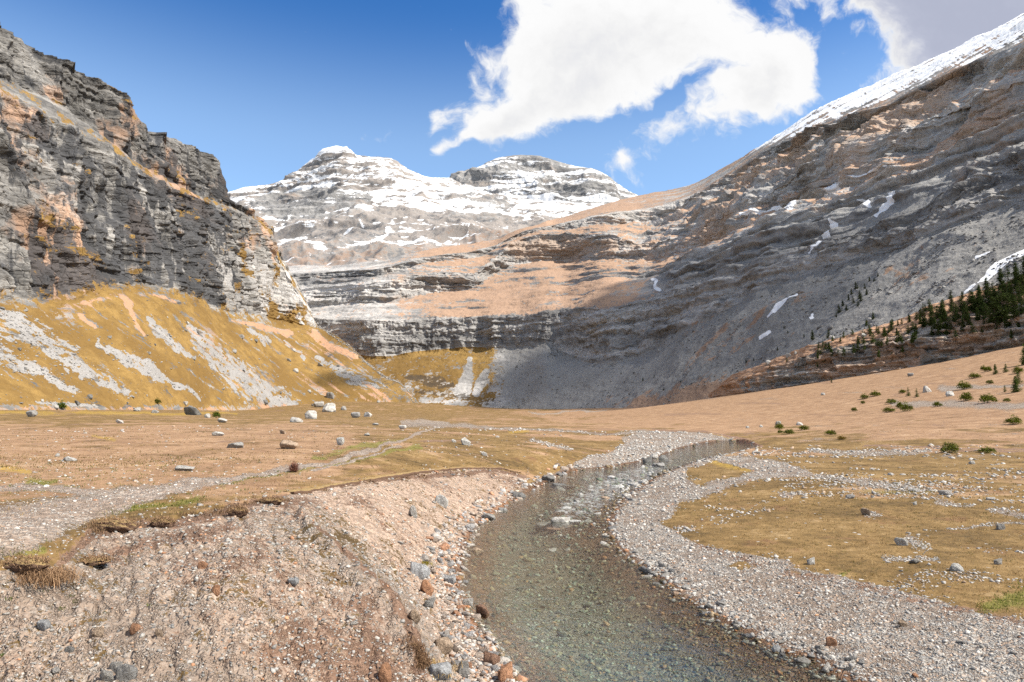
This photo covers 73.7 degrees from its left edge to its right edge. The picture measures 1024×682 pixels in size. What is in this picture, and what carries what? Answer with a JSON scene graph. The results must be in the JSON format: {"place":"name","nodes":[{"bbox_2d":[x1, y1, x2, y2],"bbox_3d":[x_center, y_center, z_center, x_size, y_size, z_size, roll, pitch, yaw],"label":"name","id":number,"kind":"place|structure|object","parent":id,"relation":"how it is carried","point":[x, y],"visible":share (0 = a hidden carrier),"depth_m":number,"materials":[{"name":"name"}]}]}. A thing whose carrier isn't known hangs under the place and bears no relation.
{"place":"outdoors","nodes":[
{"label":"outdoors","id":0,"kind":"place"},
{"bbox_2d":[0,25,416,410],"bbox_3d":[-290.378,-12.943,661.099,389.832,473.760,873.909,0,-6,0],"label":"cliff","id":1,"kind":"structure","parent":0,"point":[107,197],"depth_m":519.03,"materials":[{"name":"stone"}]},
{"bbox_2d":[0,290,417,409],"bbox_3d":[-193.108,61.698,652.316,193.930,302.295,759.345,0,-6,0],"label":"scree","id":2,"kind":"structure","parent":1,"relation":"on","point":[186,330],"depth_m":388.88,"materials":[{"name":"stone"}]},
{"bbox_2d":[228,146,603,265],"bbox_3d":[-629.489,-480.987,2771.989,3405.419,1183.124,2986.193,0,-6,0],"label":"snow peak","id":3,"kind":"structure","parent":0,"point":[334,205],"depth_m":2724.27,"materials":[{"name":"snow"}]},
{"bbox_2d":[0,346,1023,681],"bbox_3d":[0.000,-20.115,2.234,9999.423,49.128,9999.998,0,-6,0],"label":"ground","id":4,"kind":"structure","parent":0,"point":[964,424],"depth_m":17.53,"materials":[{"name":"soil"}]},
{"bbox_2d":[0,551,53,575],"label":"sod clump","id":5,"kind":"object","parent":4,"relation":"on","point":[18,563],"visible":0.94,"depth_m":8.61,"materials":[{"name":"brown plant"}]},
{"bbox_2d":[26,410,37,416],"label":"boulder","id":6,"kind":"object","parent":4,"relation":"on","point":[32,413],"visible":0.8,"depth_m":163.10,"materials":[{"name":"stone"}]},
{"bbox_2d":[1,564,77,586],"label":"grass tuft","id":7,"kind":"object","parent":4,"relation":"on","point":[31,576],"visible":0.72,"depth_m":8.55,"materials":[{"name":"plant"}]},
{"bbox_2d":[36,619,50,630],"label":"stone","id":8,"kind":"object","parent":4,"relation":"on","point":[43,624],"visible":1,"depth_m":7.96,"materials":[{"name":"stone"}]},
{"bbox_2d":[23,564,101,588],"bbox_3d":[-5.831,2.991,8.782,1.355,0.230,1.102,-3,-7,24],"label":"grass tuft","id":9,"kind":"object","parent":4,"relation":"on","point":[65,573],"visible":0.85,"depth_m":8.71,"materials":[{"name":"plant"}]},
{"bbox_2d":[64,646,74,652],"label":"stone","id":10,"kind":"object","parent":4,"relation":"on","point":[69,649],"visible":1,"depth_m":7.74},
{"bbox_2d":[77,552,113,565],"bbox_3d":[-5.864,3.038,9.522,0.595,0.191,0.480,0,-6,0],"label":"sod clump","id":11,"kind":"object","parent":4,"relation":"on","point":[92,560],"visible":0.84,"depth_m":9.48,"materials":[{"name":"brown plant"}]},
{"bbox_2d":[91,627,103,636],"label":"stone","id":12,"kind":"object","parent":4,"relation":"on","point":[98,632],"visible":1,"depth_m":8.00,"materials":[{"name":"stone"}]},
{"bbox_2d":[99,670,113,681],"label":"stone","id":13,"kind":"object","parent":4,"relation":"on","point":[106,675],"visible":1,"depth_m":7.25,"materials":[{"name":"stone"}]},
{"bbox_2d":[87,516,137,533],"bbox_3d":[-6.509,3.000,11.123,0.813,0.292,0.521,2,-7,-20],"label":"sod clump","id":14,"kind":"object","parent":4,"relation":"on","point":[122,526],"visible":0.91,"depth_m":11.00,"materials":[{"name":"brown plant"}]},
{"bbox_2d":[109,661,122,672],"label":"stone","id":15,"kind":"object","parent":4,"relation":"on","point":[113,665],"visible":0.59,"depth_m":7.53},
{"bbox_2d":[115,663,137,681],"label":"stone","id":16,"kind":"object","parent":4,"relation":"on","point":[125,672],"visible":0.98,"depth_m":7.33,"materials":[{"name":"stone"}]},
{"bbox_2d":[129,623,142,634],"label":"stone","id":17,"kind":"object","parent":4,"relation":"on","point":[134,628],"visible":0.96,"depth_m":8.16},
{"bbox_2d":[147,515,178,527],"bbox_3d":[-5.973,3.102,11.686,0.508,0.254,0.417,3,-7,-22],"label":"sod clump","id":18,"kind":"object","parent":4,"relation":"on","point":[162,522],"visible":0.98,"depth_m":11.59,"materials":[{"name":"brown plant"}]},
{"bbox_2d":[175,465,194,470],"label":"stone","id":19,"kind":"object","parent":4,"relation":"on","point":[183,468],"visible":0.94,"depth_m":21.56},
{"bbox_2d":[184,406,200,414],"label":"boulder","id":20,"kind":"object","parent":4,"relation":"on","point":[190,410],"visible":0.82,"depth_m":254.54,"materials":[{"name":"stone"}]},
{"bbox_2d":[197,561,207,568],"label":"stone","id":21,"kind":"object","parent":4,"relation":"on","point":[202,565],"visible":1,"depth_m":9.76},
{"bbox_2d":[212,584,219,595],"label":"stone","id":22,"kind":"object","parent":4,"relation":"on","point":[216,590],"visible":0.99,"depth_m":9.06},
{"bbox_2d":[227,442,243,447],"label":"boulder","id":23,"kind":"object","parent":4,"relation":"on","point":[236,445],"visible":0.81,"depth_m":32.19,"materials":[{"name":"stone"}]},
{"bbox_2d":[226,504,249,517],"bbox_3d":[-5.172,3.201,12.847,0.434,0.271,0.426,3,-7,-27],"label":"sod clump","id":24,"kind":"object","parent":4,"relation":"on","point":[239,511],"visible":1,"depth_m":12.75,"materials":[{"name":"brown plant"}]},
{"bbox_2d":[257,495,283,504],"bbox_3d":[-5.068,3.356,14.378,0.634,0.230,0.478,0,-6,0],"label":"sod clump","id":25,"kind":"object","parent":4,"relation":"on","point":[273,500],"visible":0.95,"depth_m":14.29,"materials":[{"name":"brown plant"}]},
{"bbox_2d":[279,440,297,448],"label":"boulder","id":26,"kind":"object","parent":4,"relation":"on","point":[286,444],"visible":0.9,"depth_m":31.73,"materials":[{"name":"stone"}]},
{"bbox_2d":[0,463,582,681],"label":"gravel","id":27,"kind":"structure","parent":4,"relation":"on","point":[473,642],"depth_m":10.78,"materials":[{"name":"gravel"}]},
{"bbox_2d":[444,575,455,583],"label":"stone","id":28,"kind":"object","parent":27,"relation":"on","point":[451,579],"visible":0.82,"depth_m":15.34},
{"bbox_2d":[462,598,472,607],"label":"stone","id":29,"kind":"object","parent":27,"relation":"on","point":[468,601],"visible":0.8,"depth_m":13.78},
{"bbox_2d":[287,578,298,586],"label":"stone","id":30,"kind":"object","parent":4,"relation":"on","point":[294,582],"visible":1,"depth_m":9.77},
{"bbox_2d":[287,460,300,471],"bbox_3d":[-7.184,4.143,22.480,0.476,0.424,0.461,0,-6,0],"label":"bare bush","id":31,"kind":"object","parent":4,"relation":"on","point":[294,467],"visible":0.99,"depth_m":22.44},
{"bbox_2d":[290,417,302,422],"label":"boulder","id":32,"kind":"object","parent":4,"relation":"on","point":[295,420],"visible":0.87,"depth_m":135.97,"materials":[{"name":"stone"}]},
{"bbox_2d":[80,468,524,669],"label":"dry grass","id":33,"kind":"structure","parent":4,"relation":"on","point":[422,660],"depth_m":10.78,"materials":[{"name":"plant"}]},
{"bbox_2d":[305,410,316,418],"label":"boulder","id":34,"kind":"object","parent":4,"relation":"on","point":[310,414],"visible":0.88,"depth_m":239.87,"materials":[{"name":"stone"}]},
{"bbox_2d":[313,401,323,406],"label":"boulder","id":35,"kind":"object","parent":4,"relation":"on","point":[319,404],"visible":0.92,"depth_m":608.38,"materials":[{"name":"stone"}]},
{"bbox_2d":[322,403,335,411],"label":"boulder","id":36,"kind":"object","parent":4,"relation":"on","point":[328,407],"visible":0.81,"depth_m":539.61,"materials":[{"name":"stone"}]},
{"bbox_2d":[336,437,344,444],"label":"stone","id":37,"kind":"object","parent":4,"relation":"on","point":[340,440],"visible":0.82,"depth_m":35.56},
{"bbox_2d":[378,662,391,681],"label":"stone","id":38,"kind":"object","parent":4,"relation":"on","point":[384,673],"visible":1,"depth_m":8.44,"materials":[{"name":"stone"}]},
{"bbox_2d":[275,467,520,494],"bbox_3d":[-3.465,5.605,27.769,2.530,1.494,23.577,-2,-7,14],"label":"turf edge","id":39,"kind":"object","parent":4,"relation":"on","point":[342,484],"visible":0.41,"depth_m":24.18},
{"bbox_2d":[408,505,416,517],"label":"stone","id":40,"kind":"object","parent":4,"relation":"on","point":[412,511],"visible":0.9,"depth_m":19.63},
{"bbox_2d":[408,609,420,622],"bbox_3d":[-1.482,4.176,10.372,0.220,0.234,0.176,6,-8,-19],"label":"stone","id":41,"kind":"object","parent":4,"relation":"on","point":[414,615],"visible":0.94,"depth_m":10.30,"materials":[{"name":"stone"}]},
{"bbox_2d":[410,562,429,579],"bbox_3d":[-1.944,4.891,14.444,0.445,0.386,0.318,6,0,-7],"label":"stone","id":42,"kind":"object","parent":4,"relation":"on","point":[421,571],"visible":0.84,"depth_m":14.36,"materials":[{"name":"stone"}]},
{"bbox_2d":[420,579,432,595],"bbox_3d":[-1.682,4.864,13.460,0.266,0.362,0.212,-2,-8,-13],"label":"stone","id":43,"kind":"object","parent":4,"relation":"on","point":[426,587],"visible":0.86,"depth_m":13.38,"materials":[{"name":"stone"}]},
{"bbox_2d":[424,597,434,607],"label":"stone","id":44,"kind":"object","parent":4,"relation":"on","point":[429,603],"visible":0.95,"depth_m":12.49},
{"bbox_2d":[429,661,451,680],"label":"stone","id":45,"kind":"object","parent":4,"relation":"on","point":[440,669],"visible":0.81,"depth_m":9.16,"materials":[{"name":"stone"}]},
{"bbox_2d":[435,495,448,507],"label":"stone","id":46,"kind":"object","parent":4,"relation":"on","point":[442,500],"visible":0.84,"depth_m":24.13,"materials":[{"name":"stone"}]},
{"bbox_2d":[434,636,452,654],"bbox_3d":[-1.047,4.710,10.519,0.296,0.285,0.170,5,-11,-18],"label":"stone","id":47,"kind":"object","parent":4,"relation":"on","point":[444,645],"visible":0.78,"depth_m":10.47,"materials":[{"name":"stone"}]},
{"bbox_2d":[439,542,449,550],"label":"stone","id":48,"kind":"object","parent":4,"relation":"on","point":[445,546],"visible":0.7,"depth_m":18.17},
{"bbox_2d":[429,658,462,678],"bbox_3d":[-1.109,4.481,9.419,0.926,0.136,1.010,0,-6,0],"label":"grass tuft","id":49,"kind":"object","parent":4,"relation":"on","point":[444,674],"visible":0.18,"depth_m":9.42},
{"bbox_2d":[457,660,468,678],"bbox_3d":[-0.699,4.732,9.790,0.187,0.289,0.137,0,-7,17],"label":"stone","id":50,"kind":"object","parent":4,"relation":"on","point":[463,671],"visible":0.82,"depth_m":9.76,"materials":[{"name":"stone"}]},
{"bbox_2d":[461,437,470,444],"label":"boulder","id":51,"kind":"object","parent":4,"relation":"on","point":[464,441],"visible":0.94,"depth_m":48.66,"materials":[{"name":"stone"}]},
{"bbox_2d":[470,547,483,554],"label":"stone","id":52,"kind":"object","parent":4,"relation":"on","point":[478,551],"visible":0.95,"depth_m":19.55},
{"bbox_2d":[476,604,490,618],"bbox_3d":[-0.569,5.310,13.364,0.351,0.280,0.197,-6,-8,41],"label":"stone","id":53,"kind":"object","parent":4,"relation":"on","point":[482,610],"visible":0.88,"depth_m":13.28,"materials":[{"name":"stone"}]},
{"bbox_2d":[482,513,495,520],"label":"stone","id":54,"kind":"object","parent":4,"relation":"on","point":[489,516],"visible":0.84,"depth_m":25.25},
{"bbox_2d":[483,651,500,664],"bbox_3d":[-0.310,4.884,10.472,0.253,0.214,0.181,-3,-1,11],"label":"stone","id":55,"kind":"object","parent":4,"relation":"on","point":[491,658],"visible":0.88,"depth_m":10.43,"materials":[{"name":"stone"}]},
{"bbox_2d":[497,661,512,681],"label":"stone","id":56,"kind":"object","parent":4,"relation":"on","point":[505,672],"visible":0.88,"depth_m":9.80,"materials":[{"name":"stone"}]},
{"bbox_2d":[0,425,1023,681],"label":"gravel","id":57,"kind":"structure","parent":4,"relation":"on","point":[782,613],"depth_m":14.88,"materials":[{"name":"gravel"}]},
{"bbox_2d":[0,423,1023,622],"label":"dry grass","id":58,"kind":"structure","parent":4,"relation":"on","point":[836,543],"depth_m":22.60,"materials":[{"name":"plant"}]},
{"bbox_2d":[513,492,525,498],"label":"boulder","id":59,"kind":"object","parent":4,"relation":"on","point":[519,494],"visible":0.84,"depth_m":31.56,"materials":[{"name":"stone"}]},
{"bbox_2d":[535,522,552,528],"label":"boulder","id":60,"kind":"object","parent":4,"relation":"on","point":[539,525],"visible":0.52,"depth_m":24.71,"materials":[{"name":"stone"}]},
{"bbox_2d":[541,475,554,481],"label":"boulder","id":61,"kind":"object","parent":4,"relation":"on","point":[551,478],"visible":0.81,"depth_m":39.02,"materials":[{"name":"stone"}]},
{"bbox_2d":[546,527,559,531],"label":"stone","id":62,"kind":"object","parent":4,"relation":"on","point":[550,529],"visible":0.94,"depth_m":23.92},
{"bbox_2d":[550,517,570,525],"bbox_3d":[1.764,6.538,24.732,0.724,0.348,0.491,4,-4,0],"label":"boulder","id":63,"kind":"object","parent":4,"relation":"on","point":[557,521],"visible":0.98,"depth_m":24.55,"materials":[{"name":"stone"}]},
{"bbox_2d":[551,483,572,488],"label":"boulder","id":64,"kind":"object","parent":4,"relation":"on","point":[556,484],"visible":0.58,"depth_m":36.95,"materials":[{"name":"stone"}]},
{"bbox_2d":[640,567,651,573],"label":"stone","id":65,"kind":"object","parent":4,"relation":"on","point":[645,570],"visible":0.77,"depth_m":16.79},
{"bbox_2d":[455,439,839,681],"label":"stream","id":66,"kind":"structure","parent":4,"relation":"on","point":[560,633],"depth_m":14.39,"materials":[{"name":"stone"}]},
{"bbox_2d":[796,657,810,665],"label":"stone","id":67,"kind":"object","parent":4,"relation":"on","point":[803,660],"visible":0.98,"depth_m":10.65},
{"bbox_2d":[807,557,814,564],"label":"stone","id":68,"kind":"object","parent":4,"relation":"on","point":[810,561],"visible":0.95,"depth_m":16.15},
{"bbox_2d":[822,662,830,672],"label":"stone","id":69,"kind":"object","parent":4,"relation":"on","point":[826,667],"visible":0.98,"depth_m":10.26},
{"bbox_2d":[826,636,836,646],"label":"stone","id":70,"kind":"object","parent":4,"relation":"on","point":[831,641],"visible":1,"depth_m":11.18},
{"bbox_2d":[860,508,870,515],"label":"stone","id":71,"kind":"object","parent":4,"relation":"on","point":[864,511],"visible":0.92,"depth_m":23.30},
{"bbox_2d":[894,537,907,545],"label":"stone","id":72,"kind":"object","parent":4,"relation":"on","point":[901,541],"visible":0.95,"depth_m":17.92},
{"bbox_2d":[898,619,907,626],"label":"stone","id":73,"kind":"object","parent":4,"relation":"on","point":[902,623],"visible":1,"depth_m":11.62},
{"bbox_2d":[900,401,914,410],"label":"shrub","id":74,"kind":"object","parent":4,"relation":"on","point":[907,407],"visible":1,"depth_m":134.65,"materials":[{"name":"green plant"}]},
{"bbox_2d":[937,490,951,494],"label":"stone","id":75,"kind":"object","parent":4,"relation":"on","point":[945,492],"visible":0.82,"depth_m":27.77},
{"bbox_2d":[940,442,960,452],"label":"shrub","id":76,"kind":"object","parent":4,"relation":"on","point":[950,447],"visible":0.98,"depth_m":57.98,"materials":[{"name":"green plant"}]},
{"bbox_2d":[949,563,963,571],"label":"stone","id":77,"kind":"object","parent":4,"relation":"on","point":[956,567],"visible":0.89,"depth_m":14.88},
{"bbox_2d":[955,380,972,388],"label":"shrub","id":78,"kind":"object","parent":4,"relation":"on","point":[962,385],"visible":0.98,"depth_m":161.45,"materials":[{"name":"green plant"}]},
{"bbox_2d":[957,392,973,400],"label":"shrub","id":79,"kind":"object","parent":4,"relation":"on","point":[966,396],"visible":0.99,"depth_m":138.43,"materials":[{"name":"green plant"}]},
{"bbox_2d":[978,445,996,452],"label":"shrub","id":80,"kind":"object","parent":4,"relation":"on","point":[987,449],"visible":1,"depth_m":57.48,"materials":[{"name":"green plant"}]},
{"bbox_2d":[978,393,997,402],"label":"shrub","id":81,"kind":"object","parent":4,"relation":"on","point":[987,398],"visible":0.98,"depth_m":126.05,"materials":[{"name":"green plant"}]},
{"bbox_2d":[1003,414,1022,424],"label":"shrub","id":82,"kind":"object","parent":4,"relation":"on","point":[1011,420],"visible":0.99,"depth_m":86.15,"materials":[{"name":"green plant"}]},
{"bbox_2d":[1010,376,1021,392],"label":"pine tree","id":83,"kind":"object","parent":4,"relation":"on","point":[1015,385],"visible":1,"depth_m":138.79,"materials":[{"name":"green plant"}]},
{"bbox_2d":[0,0,1023,194],"label":"sky","id":84,"kind":"structure","parent":0,"point":[651,96],"materials":[{"name":"blue"}]},
{"bbox_2d":[449,155,638,203],"bbox_3d":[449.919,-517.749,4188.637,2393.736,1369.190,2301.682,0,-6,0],"label":"snow peak","id":85,"kind":"structure","parent":0,"point":[532,177],"depth_m":4121.64,"materials":[{"name":"snow"}]},
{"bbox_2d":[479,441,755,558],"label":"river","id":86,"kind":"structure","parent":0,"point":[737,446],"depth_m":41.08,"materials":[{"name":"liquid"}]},
{"bbox_2d":[772,644,780,652],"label":"stone","id":87,"kind":"object","parent":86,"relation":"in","point":[776,648],"visible":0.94,"depth_m":11.13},
{"bbox_2d":[288,13,1023,408],"bbox_3d":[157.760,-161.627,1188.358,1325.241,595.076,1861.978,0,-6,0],"label":"mountain","id":88,"kind":"structure","parent":0,"point":[904,165],"depth_m":693.76,"materials":[{"name":"stone"}]},
{"bbox_2d":[392,199,1023,408],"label":"scree","id":89,"kind":"structure","parent":88,"relation":"on","point":[830,327],"depth_m":403.80,"materials":[{"name":"stone"}]},
{"bbox_2d":[708,284,1023,397],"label":"rock bench","id":90,"kind":"object","parent":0,"point":[925,348],"visible":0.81,"depth_m":288.26,"materials":[{"name":"stone"}]},
{"bbox_2d":[926,306,935,325],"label":"pine tree","id":91,"kind":"object","parent":90,"relation":"on","point":[929,320],"visible":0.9,"depth_m":279.28,"materials":[{"name":"green plant"}]},
{"bbox_2d":[934,304,944,318],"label":"pine tree","id":92,"kind":"object","parent":90,"relation":"on","point":[939,310],"visible":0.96,"depth_m":277.84,"materials":[{"name":"green plant"}]},
{"bbox_2d":[948,303,961,322],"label":"pine tree","id":93,"kind":"object","parent":90,"relation":"on","point":[954,317],"visible":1,"depth_m":269.87,"materials":[{"name":"green plant"}]},
{"bbox_2d":[960,301,969,320],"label":"pine tree","id":94,"kind":"object","parent":90,"relation":"on","point":[963,309],"visible":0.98,"depth_m":268.00,"materials":[{"name":"green plant"}]},
{"bbox_2d":[968,291,977,312],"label":"pine tree","id":95,"kind":"object","parent":90,"relation":"on","point":[972,297],"visible":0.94,"depth_m":271.23,"materials":[{"name":"green plant"}]},
{"bbox_2d":[976,295,986,313],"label":"pine tree","id":96,"kind":"object","parent":90,"relation":"on","point":[980,303],"visible":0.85,"depth_m":267.48,"materials":[{"name":"green plant"}]},
{"bbox_2d":[977,285,992,307],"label":"pine tree","id":97,"kind":"object","parent":90,"relation":"on","point":[988,292],"visible":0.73,"depth_m":269.74,"materials":[{"name":"green plant"}]},
{"bbox_2d":[980,303,989,319],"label":"pine tree","id":98,"kind":"object","parent":90,"relation":"on","point":[984,315],"visible":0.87,"depth_m":262.05,"materials":[{"name":"green plant"}]},
{"bbox_2d":[986,296,1005,326],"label":"pine tree","id":99,"kind":"object","parent":90,"relation":"on","point":[994,317],"visible":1,"depth_m":256.24,"materials":[{"name":"green plant"}]},
{"bbox_2d":[995,268,1004,289],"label":"pine tree","id":100,"kind":"object","parent":90,"relation":"on","point":[999,277],"visible":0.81,"depth_m":274.43,"materials":[{"name":"green plant"}]},
{"bbox_2d":[991,288,1011,320],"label":"pine tree","id":101,"kind":"object","parent":90,"relation":"on","point":[1003,295],"visible":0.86,"depth_m":256.48,"materials":[{"name":"green plant"}]},
{"bbox_2d":[998,280,1006,299],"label":"pine tree","id":102,"kind":"object","parent":90,"relation":"on","point":[1002,285],"visible":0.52,"depth_m":266.69,"materials":[{"name":"green plant"}]},
{"bbox_2d":[1001,306,1010,327],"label":"pine tree","id":103,"kind":"object","parent":90,"relation":"on","point":[1006,321],"visible":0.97,"depth_m":253.51,"materials":[{"name":"green plant"}]},
{"bbox_2d":[999,293,1013,312],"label":"pine tree","id":104,"kind":"object","parent":90,"relation":"on","point":[1006,301],"visible":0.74,"depth_m":255.97,"materials":[{"name":"green plant"}]},
{"bbox_2d":[1003,265,1014,289],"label":"pine tree","id":105,"kind":"object","parent":90,"relation":"on","point":[1008,281],"visible":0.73,"depth_m":269.56,"materials":[{"name":"green plant"}]},
{"bbox_2d":[1006,295,1023,318],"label":"pine tree","id":106,"kind":"object","parent":90,"relation":"on","point":[1014,312],"visible":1,"depth_m":249.09,"materials":[{"name":"green plant"}]},
{"bbox_2d":[1011,262,1019,283],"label":"pine tree","id":107,"kind":"object","parent":90,"relation":"on","point":[1013,268],"visible":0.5,"depth_m":272.28,"materials":[{"name":"green plant"}]},
{"bbox_2d":[1012,268,1019,292],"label":"pine tree","id":108,"kind":"object","parent":90,"relation":"on","point":[1016,276],"visible":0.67,"depth_m":264.35,"materials":[{"name":"green plant"}]},
{"bbox_2d":[1014,280,1023,301],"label":"pine tree","id":109,"kind":"object","parent":90,"relation":"on","point":[1019,290],"visible":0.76,"depth_m":257.62,"materials":[{"name":"green plant"}]},
{"bbox_2d":[1015,274,1023,292],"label":"pine tree","id":110,"kind":"object","parent":90,"relation":"on","point":[1021,280],"visible":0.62,"depth_m":261.57,"materials":[{"name":"green plant"}]},
{"bbox_2d":[1017,293,1023,313],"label":"pine tree","id":111,"kind":"object","parent":90,"relation":"on","point":[1022,303],"visible":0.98,"depth_m":249.09,"materials":[{"name":"green plant"}]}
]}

